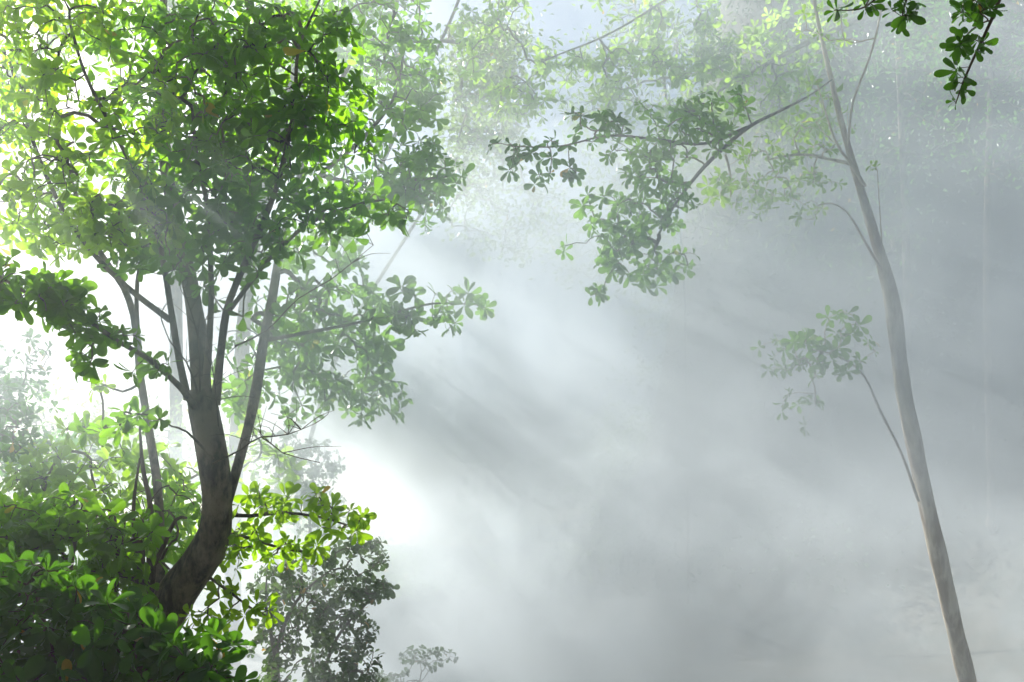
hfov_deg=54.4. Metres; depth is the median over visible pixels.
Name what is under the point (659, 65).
canopy tree
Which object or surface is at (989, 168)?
background tree
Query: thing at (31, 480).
broadleaf shrub
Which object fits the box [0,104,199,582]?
young tree
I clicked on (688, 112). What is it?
leaning tree
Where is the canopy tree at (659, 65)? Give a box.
[448,0,1023,140]
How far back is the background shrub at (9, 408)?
12.95 m
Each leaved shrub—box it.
[244,536,399,681]
[371,644,457,681]
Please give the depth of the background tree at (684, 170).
26.92 m
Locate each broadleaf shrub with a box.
[0,368,306,556]
[0,470,201,670]
[0,541,277,681]
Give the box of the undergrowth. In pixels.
[559,0,1023,633]
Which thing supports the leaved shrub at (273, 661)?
on the ground
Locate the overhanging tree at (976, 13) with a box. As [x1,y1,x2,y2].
[824,0,1007,109]
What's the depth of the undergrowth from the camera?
30.07 m
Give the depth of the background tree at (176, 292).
29.84 m
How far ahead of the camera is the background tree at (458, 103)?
21.75 m
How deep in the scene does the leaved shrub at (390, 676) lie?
13.00 m
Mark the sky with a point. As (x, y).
(494, 392)
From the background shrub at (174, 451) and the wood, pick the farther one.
the wood
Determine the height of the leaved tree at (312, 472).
4.482 m
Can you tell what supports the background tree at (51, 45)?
on the ground
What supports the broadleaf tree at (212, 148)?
on the ground
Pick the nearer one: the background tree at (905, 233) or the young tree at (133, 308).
the young tree at (133, 308)
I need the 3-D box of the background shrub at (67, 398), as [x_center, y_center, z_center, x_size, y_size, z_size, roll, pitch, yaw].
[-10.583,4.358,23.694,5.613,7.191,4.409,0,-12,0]
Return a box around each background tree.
[0,4,138,218]
[106,0,348,568]
[223,0,466,681]
[273,0,632,637]
[295,9,588,643]
[528,0,842,603]
[749,0,981,432]
[863,0,1023,534]
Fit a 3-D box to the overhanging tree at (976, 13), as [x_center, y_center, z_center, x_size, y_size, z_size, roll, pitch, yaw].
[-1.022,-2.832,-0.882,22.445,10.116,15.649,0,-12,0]
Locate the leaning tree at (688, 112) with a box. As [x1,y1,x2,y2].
[486,0,976,681]
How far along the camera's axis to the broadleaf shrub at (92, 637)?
6.83 m
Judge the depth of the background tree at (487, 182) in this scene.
25.59 m
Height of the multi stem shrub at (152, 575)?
3.828 m
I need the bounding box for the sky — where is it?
[0,0,719,546]
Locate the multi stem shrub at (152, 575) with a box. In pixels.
[122,426,186,657]
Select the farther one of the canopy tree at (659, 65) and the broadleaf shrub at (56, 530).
the canopy tree at (659, 65)
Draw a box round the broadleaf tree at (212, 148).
[0,0,496,639]
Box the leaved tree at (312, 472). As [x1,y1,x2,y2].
[252,420,349,676]
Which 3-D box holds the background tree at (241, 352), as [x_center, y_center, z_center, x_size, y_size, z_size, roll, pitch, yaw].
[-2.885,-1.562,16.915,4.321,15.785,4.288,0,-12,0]
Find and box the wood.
[0,79,698,602]
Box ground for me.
[10,0,1023,681]
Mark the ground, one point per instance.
(870, 626)
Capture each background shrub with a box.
[0,328,114,654]
[0,368,180,512]
[95,395,273,545]
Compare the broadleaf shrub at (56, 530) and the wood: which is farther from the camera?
the wood

